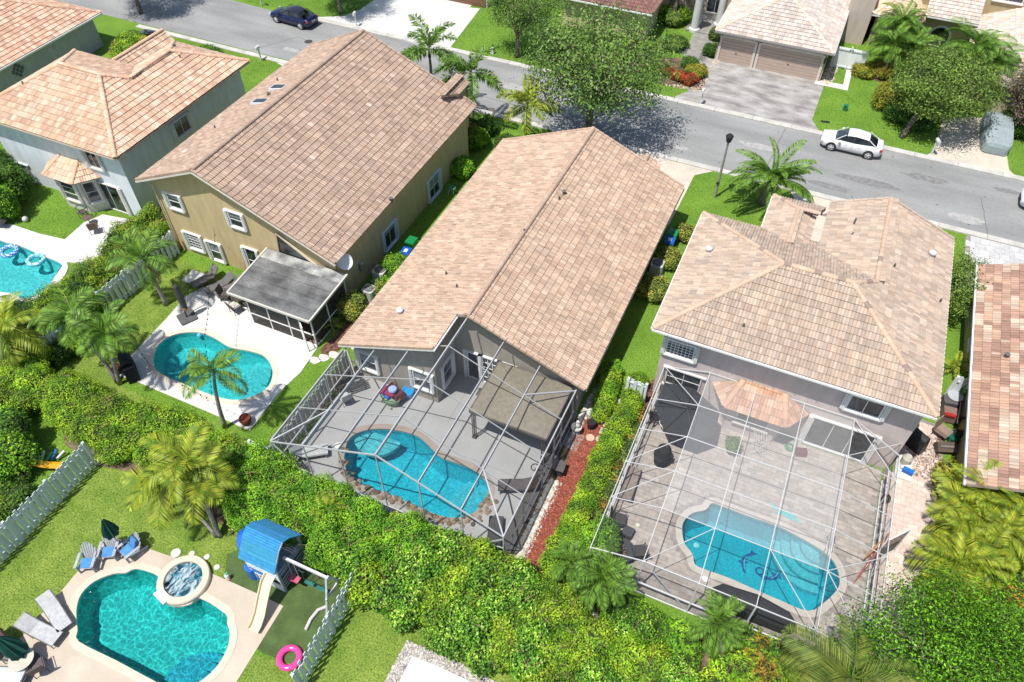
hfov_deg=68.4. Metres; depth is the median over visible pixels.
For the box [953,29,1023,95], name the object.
palm tree
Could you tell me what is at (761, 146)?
street patch
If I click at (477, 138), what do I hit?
shrub
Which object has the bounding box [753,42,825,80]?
garage door
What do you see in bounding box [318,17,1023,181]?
kerb
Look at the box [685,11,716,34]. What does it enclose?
entrance step
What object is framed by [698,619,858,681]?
hedge
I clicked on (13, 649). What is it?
closed umbrella
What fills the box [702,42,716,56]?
shrub
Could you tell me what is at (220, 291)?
patio chair
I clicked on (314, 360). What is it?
stepping stone
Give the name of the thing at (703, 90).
mailbox
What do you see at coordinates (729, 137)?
street lamp
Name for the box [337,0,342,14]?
tree
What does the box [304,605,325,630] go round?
foam noodle
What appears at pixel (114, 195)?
sliding door
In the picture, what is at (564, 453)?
bare soil strip
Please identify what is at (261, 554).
playhouse
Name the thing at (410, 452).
swimming pool
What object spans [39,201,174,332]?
hedge
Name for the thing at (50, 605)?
lounge chair
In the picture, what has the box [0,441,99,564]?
picket fence
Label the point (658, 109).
street patch
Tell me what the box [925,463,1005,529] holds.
palm tree
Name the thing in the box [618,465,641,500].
lounge chair
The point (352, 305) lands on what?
shrub
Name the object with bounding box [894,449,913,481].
pool pump
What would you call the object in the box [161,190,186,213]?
window
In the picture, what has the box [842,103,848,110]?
utility box
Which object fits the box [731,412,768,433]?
window
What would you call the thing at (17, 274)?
swimming pool
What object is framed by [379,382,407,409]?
toy bin
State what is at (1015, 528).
palm tree
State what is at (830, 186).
street patch
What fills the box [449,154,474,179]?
shrub
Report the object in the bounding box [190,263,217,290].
lounge chair
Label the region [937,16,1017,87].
palm tree
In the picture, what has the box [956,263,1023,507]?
house
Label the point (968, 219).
street patch
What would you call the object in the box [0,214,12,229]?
patio chair
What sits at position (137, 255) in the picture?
palm tree
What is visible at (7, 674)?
white lounger cover
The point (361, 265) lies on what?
electric meter
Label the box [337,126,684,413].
house
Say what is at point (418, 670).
white slab
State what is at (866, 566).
paddle board
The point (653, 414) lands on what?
slatted chair
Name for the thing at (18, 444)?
tree clump
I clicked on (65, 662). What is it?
pool deck
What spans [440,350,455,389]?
window
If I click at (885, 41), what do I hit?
palm tree
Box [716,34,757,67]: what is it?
garage door
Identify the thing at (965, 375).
shrub
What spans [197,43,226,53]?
shrub
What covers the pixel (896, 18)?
palm tree
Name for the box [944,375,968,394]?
picket fence
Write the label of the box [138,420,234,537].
palm tree
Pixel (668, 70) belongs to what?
shrub
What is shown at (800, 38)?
house
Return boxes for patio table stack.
[940,390,963,409]
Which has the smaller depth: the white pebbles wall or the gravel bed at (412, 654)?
the gravel bed at (412, 654)
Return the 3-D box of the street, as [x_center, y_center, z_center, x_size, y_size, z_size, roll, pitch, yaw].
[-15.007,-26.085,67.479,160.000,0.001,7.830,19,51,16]
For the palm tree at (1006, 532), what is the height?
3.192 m
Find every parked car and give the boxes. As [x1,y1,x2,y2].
[114,29,155,50]
[269,4,318,29]
[820,127,884,159]
[1020,189,1023,206]
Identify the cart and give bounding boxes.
[940,402,961,424]
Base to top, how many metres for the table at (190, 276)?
0.330 m
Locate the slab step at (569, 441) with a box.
[563,431,583,450]
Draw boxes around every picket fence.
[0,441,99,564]
[39,301,85,359]
[94,230,179,314]
[247,439,268,448]
[268,350,350,453]
[290,561,359,681]
[625,377,648,403]
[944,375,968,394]
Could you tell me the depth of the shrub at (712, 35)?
68.17 m
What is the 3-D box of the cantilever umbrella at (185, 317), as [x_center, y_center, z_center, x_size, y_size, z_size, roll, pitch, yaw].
[-19.540,-2.308,44.361,1.000,2.750,1.000,-29,55,-24]
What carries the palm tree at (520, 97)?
on the lawn at (108, 28)
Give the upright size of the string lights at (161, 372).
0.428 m
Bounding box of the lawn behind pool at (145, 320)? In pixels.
[61,259,218,424]
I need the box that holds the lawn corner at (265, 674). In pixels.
[237,655,293,681]
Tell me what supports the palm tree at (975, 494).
on the lawn at (108, 28)
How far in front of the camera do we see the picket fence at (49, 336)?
42.43 m
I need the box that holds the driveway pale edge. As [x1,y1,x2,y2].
[382,0,478,48]
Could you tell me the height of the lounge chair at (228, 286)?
0.812 m
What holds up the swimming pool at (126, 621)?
in the pool deck at (65, 662)
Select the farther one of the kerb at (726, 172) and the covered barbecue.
the kerb at (726, 172)
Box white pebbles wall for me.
[576,384,596,424]
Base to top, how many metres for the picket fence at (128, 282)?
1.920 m
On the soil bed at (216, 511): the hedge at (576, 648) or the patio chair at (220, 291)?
the hedge at (576, 648)
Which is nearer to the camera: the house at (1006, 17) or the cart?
the cart
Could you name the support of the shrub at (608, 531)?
on the lawn at (108, 28)
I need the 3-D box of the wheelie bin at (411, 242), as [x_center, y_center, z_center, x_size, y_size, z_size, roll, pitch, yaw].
[-6.486,-6.190,48.997,0.660,1.100,0.750,19,51,16]
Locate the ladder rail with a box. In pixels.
[820,534,835,560]
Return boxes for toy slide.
[19,449,64,470]
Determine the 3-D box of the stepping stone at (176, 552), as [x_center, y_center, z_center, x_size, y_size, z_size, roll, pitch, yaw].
[-15.736,9.918,35.295,0.480,0.050,0.480,19,51,16]
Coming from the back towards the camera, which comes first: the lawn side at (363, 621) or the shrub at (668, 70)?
the shrub at (668, 70)
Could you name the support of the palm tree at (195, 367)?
on the lawn at (108, 28)
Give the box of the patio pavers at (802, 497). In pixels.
[597,395,881,666]
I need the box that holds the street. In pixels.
[57,0,1023,242]
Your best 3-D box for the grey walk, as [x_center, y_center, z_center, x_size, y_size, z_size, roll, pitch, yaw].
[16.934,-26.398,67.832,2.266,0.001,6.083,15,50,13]
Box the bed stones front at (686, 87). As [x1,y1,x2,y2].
[665,59,719,90]
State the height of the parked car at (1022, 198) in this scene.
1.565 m
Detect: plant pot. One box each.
[111,363,121,373]
[239,413,250,425]
[881,494,890,502]
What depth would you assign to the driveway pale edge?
71.53 m
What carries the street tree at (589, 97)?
on the lawn at (108, 28)
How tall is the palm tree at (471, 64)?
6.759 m
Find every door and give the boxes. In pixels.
[97,181,132,216]
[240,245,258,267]
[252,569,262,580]
[298,320,308,350]
[449,0,485,7]
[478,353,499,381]
[705,0,719,13]
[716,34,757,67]
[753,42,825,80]
[797,414,881,464]
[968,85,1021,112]
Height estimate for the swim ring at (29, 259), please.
0.300 m
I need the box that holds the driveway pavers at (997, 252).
[964,235,1023,304]
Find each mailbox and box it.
[254,45,261,59]
[352,11,356,25]
[700,88,704,103]
[930,138,940,153]
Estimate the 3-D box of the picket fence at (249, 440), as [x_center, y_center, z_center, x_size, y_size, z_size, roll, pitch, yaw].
[-12.591,5.678,37.981,1.260,1.720,0.160,19,51,16]
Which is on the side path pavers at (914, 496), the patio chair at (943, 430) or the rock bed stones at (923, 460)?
the patio chair at (943, 430)
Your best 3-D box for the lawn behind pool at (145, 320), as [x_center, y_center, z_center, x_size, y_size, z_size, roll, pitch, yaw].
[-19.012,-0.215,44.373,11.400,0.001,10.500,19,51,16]
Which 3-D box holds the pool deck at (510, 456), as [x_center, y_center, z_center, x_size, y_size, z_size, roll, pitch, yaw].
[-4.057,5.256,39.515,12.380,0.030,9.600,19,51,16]
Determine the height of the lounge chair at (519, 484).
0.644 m
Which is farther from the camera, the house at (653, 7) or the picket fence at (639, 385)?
the house at (653, 7)
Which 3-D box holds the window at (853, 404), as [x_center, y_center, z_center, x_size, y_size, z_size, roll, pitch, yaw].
[16.844,3.154,35.951,2.045,1.265,0.190,19,51,16]
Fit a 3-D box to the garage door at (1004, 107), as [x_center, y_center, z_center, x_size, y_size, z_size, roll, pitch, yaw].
[39.174,-19.170,59.923,5.600,2.300,0.090,19,51,16]
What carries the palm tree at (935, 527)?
on the lawn at (108, 28)
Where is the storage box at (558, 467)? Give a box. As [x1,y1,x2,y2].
[551,458,566,476]
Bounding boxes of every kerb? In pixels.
[135,24,1023,248]
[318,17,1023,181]
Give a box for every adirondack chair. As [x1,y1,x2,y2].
[73,542,101,573]
[95,536,122,561]
[116,532,147,562]
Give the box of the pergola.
[469,361,572,459]
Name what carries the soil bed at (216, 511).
on the lawn at (108, 28)
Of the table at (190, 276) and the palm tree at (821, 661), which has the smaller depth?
the palm tree at (821, 661)
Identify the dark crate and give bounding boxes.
[934,441,956,454]
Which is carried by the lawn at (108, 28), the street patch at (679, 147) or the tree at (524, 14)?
the tree at (524, 14)
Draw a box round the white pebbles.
[510,478,558,563]
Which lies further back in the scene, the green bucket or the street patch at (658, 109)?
the street patch at (658, 109)
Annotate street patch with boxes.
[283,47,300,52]
[494,81,527,91]
[644,106,671,112]
[673,145,690,150]
[738,140,781,151]
[805,179,848,192]
[834,173,900,189]
[900,172,948,184]
[946,212,986,224]
[994,187,1019,194]
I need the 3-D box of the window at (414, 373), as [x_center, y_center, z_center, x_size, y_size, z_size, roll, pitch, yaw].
[-4.805,2.127,40.172,1.500,1.565,0.190,19,51,16]
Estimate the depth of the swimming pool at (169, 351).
43.89 m
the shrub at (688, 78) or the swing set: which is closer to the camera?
the swing set
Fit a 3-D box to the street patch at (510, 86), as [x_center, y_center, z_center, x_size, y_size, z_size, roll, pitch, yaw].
[-0.343,-21.453,63.380,3.803,0.001,1.038,19,51,16]
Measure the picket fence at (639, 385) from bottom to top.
1.820 m
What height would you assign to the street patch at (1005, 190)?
0.001 m
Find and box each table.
[8,647,33,670]
[82,215,91,222]
[182,270,204,282]
[230,296,241,303]
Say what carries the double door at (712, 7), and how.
in the house at (800, 38)
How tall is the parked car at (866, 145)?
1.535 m
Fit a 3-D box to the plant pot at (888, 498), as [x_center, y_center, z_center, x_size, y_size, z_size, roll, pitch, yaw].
[18.363,7.774,37.068,0.440,0.400,0.433,19,51,16]
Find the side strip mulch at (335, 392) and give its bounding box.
[277,360,357,442]
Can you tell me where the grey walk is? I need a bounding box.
[682,33,715,63]
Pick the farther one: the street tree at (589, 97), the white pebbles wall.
the street tree at (589, 97)
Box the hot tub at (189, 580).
[153,555,210,606]
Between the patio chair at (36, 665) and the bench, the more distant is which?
the bench
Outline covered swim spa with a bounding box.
[711,584,796,633]
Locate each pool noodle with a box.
[770,503,795,516]
[772,507,798,519]
[774,511,801,522]
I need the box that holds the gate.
[830,46,869,69]
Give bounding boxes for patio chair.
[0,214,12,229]
[0,652,8,663]
[25,654,49,678]
[85,221,99,234]
[214,283,229,302]
[223,301,242,315]
[338,391,352,406]
[609,505,627,526]
[631,542,649,561]
[931,415,954,441]
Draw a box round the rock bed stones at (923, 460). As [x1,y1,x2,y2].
[906,435,941,479]
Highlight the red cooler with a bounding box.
[795,447,807,457]
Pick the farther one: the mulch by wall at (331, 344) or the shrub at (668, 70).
the shrub at (668, 70)
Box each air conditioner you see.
[361,284,375,303]
[371,264,390,283]
[646,257,664,277]
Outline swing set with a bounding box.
[282,556,343,613]
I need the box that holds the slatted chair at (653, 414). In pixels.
[649,404,659,424]
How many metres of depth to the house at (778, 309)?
37.45 m
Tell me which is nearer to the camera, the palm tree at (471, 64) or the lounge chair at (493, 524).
the lounge chair at (493, 524)
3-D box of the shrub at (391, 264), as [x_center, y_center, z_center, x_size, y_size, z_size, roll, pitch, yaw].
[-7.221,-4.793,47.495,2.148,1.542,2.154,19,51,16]
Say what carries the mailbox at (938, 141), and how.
on the driveway cream at (963, 146)
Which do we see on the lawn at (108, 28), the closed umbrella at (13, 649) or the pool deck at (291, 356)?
the pool deck at (291, 356)
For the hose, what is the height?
0.198 m
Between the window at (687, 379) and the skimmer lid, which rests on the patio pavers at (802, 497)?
the skimmer lid
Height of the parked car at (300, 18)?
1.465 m
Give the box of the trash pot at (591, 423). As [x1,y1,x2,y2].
[587,418,595,429]
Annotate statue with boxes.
[571,420,581,435]
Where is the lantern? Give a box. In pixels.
[586,408,592,418]
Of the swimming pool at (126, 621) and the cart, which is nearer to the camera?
the swimming pool at (126, 621)
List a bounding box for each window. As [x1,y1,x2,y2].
[6,157,36,182]
[54,180,84,204]
[77,179,105,205]
[79,150,105,172]
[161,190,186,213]
[169,110,194,140]
[181,230,206,253]
[203,239,227,264]
[222,208,247,231]
[353,348,380,375]
[381,218,399,253]
[408,366,434,394]
[426,168,442,203]
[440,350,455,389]
[660,335,700,364]
[661,364,706,393]
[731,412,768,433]
[839,393,891,421]
[926,25,951,46]
[967,338,970,352]
[992,0,1023,5]
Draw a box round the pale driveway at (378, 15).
[319,0,470,31]
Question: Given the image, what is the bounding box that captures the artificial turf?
[224,550,345,663]
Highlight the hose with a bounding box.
[784,442,794,451]
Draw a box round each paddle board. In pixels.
[853,545,880,583]
[863,533,888,559]
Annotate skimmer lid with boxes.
[702,576,708,581]
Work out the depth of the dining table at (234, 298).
45.47 m
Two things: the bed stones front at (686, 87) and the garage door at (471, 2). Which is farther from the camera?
the garage door at (471, 2)
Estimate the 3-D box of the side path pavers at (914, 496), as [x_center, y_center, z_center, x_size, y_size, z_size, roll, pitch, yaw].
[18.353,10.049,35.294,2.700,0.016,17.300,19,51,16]
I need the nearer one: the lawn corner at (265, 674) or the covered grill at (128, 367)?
the lawn corner at (265, 674)
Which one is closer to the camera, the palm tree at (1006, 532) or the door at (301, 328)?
the palm tree at (1006, 532)
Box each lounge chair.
[13,612,64,648]
[34,589,74,631]
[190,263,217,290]
[203,271,234,296]
[213,273,240,300]
[289,443,327,461]
[487,515,503,547]
[498,477,538,494]
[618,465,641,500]
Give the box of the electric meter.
[359,261,363,271]
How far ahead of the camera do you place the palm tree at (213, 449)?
33.76 m
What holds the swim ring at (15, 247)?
on the swimming pool at (17, 274)
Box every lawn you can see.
[0,0,1023,681]
[0,465,236,638]
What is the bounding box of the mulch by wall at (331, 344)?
[320,321,354,361]
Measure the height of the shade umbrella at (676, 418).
2.649 m
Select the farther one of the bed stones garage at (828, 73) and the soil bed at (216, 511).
the bed stones garage at (828, 73)
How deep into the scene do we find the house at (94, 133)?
50.18 m
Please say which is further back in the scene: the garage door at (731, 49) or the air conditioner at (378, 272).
the garage door at (731, 49)
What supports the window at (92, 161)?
in the house at (94, 133)
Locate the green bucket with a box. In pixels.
[946,428,962,442]
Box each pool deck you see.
[0,214,125,307]
[0,539,282,681]
[120,287,317,430]
[290,372,577,552]
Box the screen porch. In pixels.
[226,247,347,350]
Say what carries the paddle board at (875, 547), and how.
attached to the screen cage at (891, 544)
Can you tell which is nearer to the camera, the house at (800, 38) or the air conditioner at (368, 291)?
the air conditioner at (368, 291)
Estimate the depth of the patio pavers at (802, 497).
37.29 m
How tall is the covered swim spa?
1.200 m
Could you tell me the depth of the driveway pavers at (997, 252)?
49.54 m
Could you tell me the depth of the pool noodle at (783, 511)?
36.74 m
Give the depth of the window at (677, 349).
38.54 m
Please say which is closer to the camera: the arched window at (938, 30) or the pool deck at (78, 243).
the pool deck at (78, 243)
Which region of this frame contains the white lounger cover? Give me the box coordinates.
[0,666,29,681]
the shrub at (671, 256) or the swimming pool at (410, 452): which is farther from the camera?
the shrub at (671, 256)
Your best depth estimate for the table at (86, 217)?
50.84 m
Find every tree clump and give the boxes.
[0,148,35,219]
[0,403,43,483]
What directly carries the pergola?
on the pool deck at (510, 456)
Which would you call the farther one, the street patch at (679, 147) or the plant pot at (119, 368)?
the street patch at (679, 147)
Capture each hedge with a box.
[0,354,288,486]
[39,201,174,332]
[209,437,441,576]
[330,511,564,681]
[494,566,701,681]
[537,370,650,571]
[590,358,623,422]
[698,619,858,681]
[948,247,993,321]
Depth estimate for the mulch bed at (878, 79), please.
64.18 m
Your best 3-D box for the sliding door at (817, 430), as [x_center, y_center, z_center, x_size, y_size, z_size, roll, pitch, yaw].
[16.537,5.007,38.230,3.495,2.325,0.190,19,51,16]
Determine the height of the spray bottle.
0.480 m
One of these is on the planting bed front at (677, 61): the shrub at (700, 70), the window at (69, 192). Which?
the shrub at (700, 70)
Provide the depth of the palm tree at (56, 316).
39.13 m
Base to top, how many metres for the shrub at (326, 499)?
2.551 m
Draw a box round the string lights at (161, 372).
[118,319,207,398]
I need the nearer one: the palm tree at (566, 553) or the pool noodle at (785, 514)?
the palm tree at (566, 553)
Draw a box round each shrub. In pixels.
[0,282,108,365]
[0,468,35,521]
[108,28,145,56]
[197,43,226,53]
[336,289,367,321]
[374,275,390,294]
[379,251,407,277]
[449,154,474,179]
[468,123,489,150]
[469,115,476,126]
[475,113,498,135]
[492,133,514,147]
[576,514,621,561]
[604,598,653,644]
[635,271,669,303]
[653,243,682,270]
[657,3,691,26]
[659,63,673,76]
[660,616,700,659]
[663,33,690,50]
[669,69,684,81]
[674,222,694,242]
[678,71,699,85]
[680,55,699,67]
[683,62,708,79]
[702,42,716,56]
[708,26,718,40]
[722,629,805,681]
[850,61,879,79]
[870,80,913,109]
[872,61,898,79]
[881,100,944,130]
[930,456,963,503]
[933,501,1023,607]
[951,267,964,287]
[959,370,968,396]
[1002,107,1023,138]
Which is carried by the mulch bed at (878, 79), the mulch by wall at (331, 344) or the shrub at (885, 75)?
the shrub at (885, 75)
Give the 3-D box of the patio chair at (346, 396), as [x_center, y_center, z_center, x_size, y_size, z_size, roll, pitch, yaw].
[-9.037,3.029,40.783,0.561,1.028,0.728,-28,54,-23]
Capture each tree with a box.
[0,291,52,363]
[27,284,116,383]
[64,299,139,385]
[105,224,176,306]
[120,438,216,537]
[134,0,142,14]
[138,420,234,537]
[157,440,239,538]
[178,347,249,429]
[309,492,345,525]
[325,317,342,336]
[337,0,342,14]
[400,12,460,74]
[432,43,503,116]
[480,0,577,57]
[496,73,561,135]
[511,0,685,127]
[547,537,594,593]
[572,542,637,612]
[673,0,677,11]
[685,589,747,658]
[722,136,821,209]
[778,613,924,681]
[800,545,1023,681]
[864,19,926,73]
[871,0,930,59]
[874,36,1014,138]
[891,27,946,71]
[906,526,1007,605]
[921,498,1009,578]
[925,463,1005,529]
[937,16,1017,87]
[941,489,1022,549]
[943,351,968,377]
[943,520,1019,591]
[949,457,1023,527]
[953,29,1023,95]
[969,500,1023,569]
[976,490,1018,499]
[977,485,1023,568]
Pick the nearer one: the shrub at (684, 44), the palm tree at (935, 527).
the palm tree at (935, 527)
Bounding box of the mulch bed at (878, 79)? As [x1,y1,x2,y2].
[869,77,887,81]
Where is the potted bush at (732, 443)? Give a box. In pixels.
[725,436,743,455]
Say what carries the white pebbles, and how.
on the pebble bed
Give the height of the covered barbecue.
1.350 m
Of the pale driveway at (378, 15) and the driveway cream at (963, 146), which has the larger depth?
the pale driveway at (378, 15)
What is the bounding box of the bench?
[336,372,366,392]
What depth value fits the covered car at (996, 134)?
56.76 m
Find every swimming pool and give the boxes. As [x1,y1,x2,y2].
[0,236,67,300]
[68,562,236,681]
[147,328,277,404]
[338,424,494,523]
[675,497,846,617]
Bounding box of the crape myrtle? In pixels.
[1006,59,1023,127]
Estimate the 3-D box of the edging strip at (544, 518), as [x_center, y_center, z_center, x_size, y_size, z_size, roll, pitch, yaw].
[1.344,8.908,36.263,0.200,0.001,5.300,19,51,16]
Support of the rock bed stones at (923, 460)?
on the rock bed
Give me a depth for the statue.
39.42 m
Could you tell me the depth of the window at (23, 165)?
53.50 m
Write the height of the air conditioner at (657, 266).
0.852 m
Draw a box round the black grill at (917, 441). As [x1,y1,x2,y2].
[905,428,930,454]
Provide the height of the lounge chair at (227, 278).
0.759 m
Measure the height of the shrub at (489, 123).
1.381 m
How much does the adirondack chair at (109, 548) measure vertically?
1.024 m
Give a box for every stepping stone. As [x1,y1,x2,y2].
[171,548,180,557]
[310,357,320,363]
[319,354,329,361]
[329,351,338,358]
[586,434,594,440]
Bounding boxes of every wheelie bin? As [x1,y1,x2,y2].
[400,246,412,256]
[404,235,418,248]
[664,235,675,245]
[667,228,678,246]
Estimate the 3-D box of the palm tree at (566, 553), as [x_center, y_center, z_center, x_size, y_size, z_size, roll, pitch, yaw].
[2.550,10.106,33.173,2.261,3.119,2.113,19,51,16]
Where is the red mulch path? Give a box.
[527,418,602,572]
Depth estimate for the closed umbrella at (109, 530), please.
33.99 m
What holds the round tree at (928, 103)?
on the lawn at (108, 28)
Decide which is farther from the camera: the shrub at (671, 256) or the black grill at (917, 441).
the shrub at (671, 256)
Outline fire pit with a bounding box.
[616,538,634,564]
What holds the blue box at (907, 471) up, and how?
on the pool pump
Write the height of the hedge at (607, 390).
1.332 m
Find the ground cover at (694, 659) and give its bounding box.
[595,593,705,672]
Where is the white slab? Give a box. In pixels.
[399,656,469,681]
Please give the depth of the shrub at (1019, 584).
33.63 m
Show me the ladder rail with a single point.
(827, 544)
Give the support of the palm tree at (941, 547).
on the lawn at (108, 28)
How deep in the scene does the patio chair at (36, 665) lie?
31.40 m
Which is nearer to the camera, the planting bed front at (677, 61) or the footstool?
the footstool
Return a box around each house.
[0,0,103,91]
[0,28,249,216]
[135,29,476,292]
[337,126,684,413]
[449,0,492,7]
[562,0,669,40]
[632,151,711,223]
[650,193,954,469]
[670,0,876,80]
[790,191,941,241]
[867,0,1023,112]
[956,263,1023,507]
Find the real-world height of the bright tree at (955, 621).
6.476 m
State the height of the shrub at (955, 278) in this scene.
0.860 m
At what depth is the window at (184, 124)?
51.88 m
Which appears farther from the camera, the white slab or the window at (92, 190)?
the window at (92, 190)
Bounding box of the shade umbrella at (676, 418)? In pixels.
[653,382,719,440]
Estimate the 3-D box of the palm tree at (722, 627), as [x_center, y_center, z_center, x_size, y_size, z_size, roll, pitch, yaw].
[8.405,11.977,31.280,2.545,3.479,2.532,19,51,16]
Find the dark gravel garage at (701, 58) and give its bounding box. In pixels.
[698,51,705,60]
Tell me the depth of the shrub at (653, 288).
45.97 m
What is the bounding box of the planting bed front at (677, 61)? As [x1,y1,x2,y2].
[659,57,708,89]
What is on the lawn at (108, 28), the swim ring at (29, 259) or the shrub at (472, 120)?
the shrub at (472, 120)
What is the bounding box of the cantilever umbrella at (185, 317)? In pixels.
[171,280,197,325]
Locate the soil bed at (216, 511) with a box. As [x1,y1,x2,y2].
[63,431,716,680]
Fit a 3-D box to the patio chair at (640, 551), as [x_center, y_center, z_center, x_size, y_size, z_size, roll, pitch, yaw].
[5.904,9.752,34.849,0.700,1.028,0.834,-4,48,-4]
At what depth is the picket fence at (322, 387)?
39.89 m
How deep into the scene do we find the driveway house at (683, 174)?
55.38 m
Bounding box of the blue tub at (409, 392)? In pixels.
[402,386,413,398]
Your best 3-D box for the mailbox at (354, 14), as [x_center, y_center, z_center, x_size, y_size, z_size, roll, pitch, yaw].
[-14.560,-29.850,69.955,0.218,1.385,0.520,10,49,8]
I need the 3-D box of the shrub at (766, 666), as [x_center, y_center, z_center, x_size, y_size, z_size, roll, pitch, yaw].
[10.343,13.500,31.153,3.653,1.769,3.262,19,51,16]
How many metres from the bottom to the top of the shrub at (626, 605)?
1.103 m
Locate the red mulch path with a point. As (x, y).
(569, 489)
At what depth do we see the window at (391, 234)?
48.90 m
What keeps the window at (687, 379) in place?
in the house at (778, 309)
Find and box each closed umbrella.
[0,636,39,667]
[101,519,126,552]
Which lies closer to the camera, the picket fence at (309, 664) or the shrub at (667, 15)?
the picket fence at (309, 664)
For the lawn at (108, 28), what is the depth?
52.09 m
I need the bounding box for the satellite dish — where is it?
[337,253,352,269]
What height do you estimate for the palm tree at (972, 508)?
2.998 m
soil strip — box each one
[509,416,577,558]
[561,379,655,577]
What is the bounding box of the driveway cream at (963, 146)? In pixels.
[927,117,1012,173]
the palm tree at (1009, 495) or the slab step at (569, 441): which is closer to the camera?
the palm tree at (1009, 495)
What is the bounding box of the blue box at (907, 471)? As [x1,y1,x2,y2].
[901,466,914,475]
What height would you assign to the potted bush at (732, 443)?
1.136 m
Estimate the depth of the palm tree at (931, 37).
62.51 m
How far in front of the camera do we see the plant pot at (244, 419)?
39.94 m
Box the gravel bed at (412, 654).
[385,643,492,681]
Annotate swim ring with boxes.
[0,244,19,257]
[25,253,46,266]
[276,644,302,670]
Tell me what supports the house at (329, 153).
on the lawn at (108, 28)
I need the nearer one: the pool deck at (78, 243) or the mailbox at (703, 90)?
the pool deck at (78, 243)
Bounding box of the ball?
[22,216,27,221]
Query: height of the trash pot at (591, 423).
0.500 m
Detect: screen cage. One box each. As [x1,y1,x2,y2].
[270,318,576,556]
[588,367,910,675]
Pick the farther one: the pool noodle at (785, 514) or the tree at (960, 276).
the tree at (960, 276)
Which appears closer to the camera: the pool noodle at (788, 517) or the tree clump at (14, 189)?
the pool noodle at (788, 517)
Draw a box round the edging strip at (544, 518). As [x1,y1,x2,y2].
[527,483,561,557]
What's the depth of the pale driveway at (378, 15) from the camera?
72.05 m
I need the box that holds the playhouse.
[236,519,308,632]
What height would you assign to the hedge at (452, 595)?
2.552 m
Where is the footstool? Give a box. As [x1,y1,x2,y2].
[620,524,634,540]
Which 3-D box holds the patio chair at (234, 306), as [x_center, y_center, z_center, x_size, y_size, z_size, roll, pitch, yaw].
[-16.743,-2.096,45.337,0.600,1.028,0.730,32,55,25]
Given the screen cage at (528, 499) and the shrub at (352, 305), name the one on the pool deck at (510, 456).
the screen cage at (528, 499)
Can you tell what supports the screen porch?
on the lawn at (108, 28)
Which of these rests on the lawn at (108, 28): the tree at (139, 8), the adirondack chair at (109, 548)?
the tree at (139, 8)
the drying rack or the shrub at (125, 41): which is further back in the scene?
the shrub at (125, 41)
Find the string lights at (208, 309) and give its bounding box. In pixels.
[204,234,215,395]
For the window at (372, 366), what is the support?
in the house at (534, 252)
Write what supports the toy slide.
on the lawn at (108, 28)
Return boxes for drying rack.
[750,431,766,455]
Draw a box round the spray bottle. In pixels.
[224,572,230,580]
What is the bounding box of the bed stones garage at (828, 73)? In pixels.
[820,51,840,84]
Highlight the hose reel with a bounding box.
[448,185,456,195]
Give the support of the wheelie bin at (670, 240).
on the lawn at (108, 28)
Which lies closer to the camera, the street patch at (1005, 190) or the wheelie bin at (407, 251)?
the wheelie bin at (407, 251)
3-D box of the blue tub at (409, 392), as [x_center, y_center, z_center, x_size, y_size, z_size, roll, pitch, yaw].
[-5.695,2.837,41.335,0.720,0.470,0.720,19,51,16]
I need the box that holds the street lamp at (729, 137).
[713,133,733,197]
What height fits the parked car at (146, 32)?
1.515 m
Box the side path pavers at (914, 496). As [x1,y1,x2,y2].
[858,420,944,681]
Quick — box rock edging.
[338,447,498,527]
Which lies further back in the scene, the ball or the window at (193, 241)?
the ball
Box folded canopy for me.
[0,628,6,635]
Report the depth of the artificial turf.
33.69 m
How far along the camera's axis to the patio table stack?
40.56 m
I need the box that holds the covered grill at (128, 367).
[117,351,140,383]
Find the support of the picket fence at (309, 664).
on the lawn at (108, 28)
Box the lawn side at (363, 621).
[308,601,524,681]
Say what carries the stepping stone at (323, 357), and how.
on the lawn at (108, 28)
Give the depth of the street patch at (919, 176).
54.87 m
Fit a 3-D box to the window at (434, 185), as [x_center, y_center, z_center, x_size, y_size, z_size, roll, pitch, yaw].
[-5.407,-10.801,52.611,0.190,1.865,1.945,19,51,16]
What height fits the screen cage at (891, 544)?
3.000 m
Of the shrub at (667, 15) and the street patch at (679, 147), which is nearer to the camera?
the street patch at (679, 147)
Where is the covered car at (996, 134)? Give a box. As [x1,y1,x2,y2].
[980,111,1013,155]
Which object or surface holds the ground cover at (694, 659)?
on the soil bed at (216, 511)
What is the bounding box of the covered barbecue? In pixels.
[653,443,672,467]

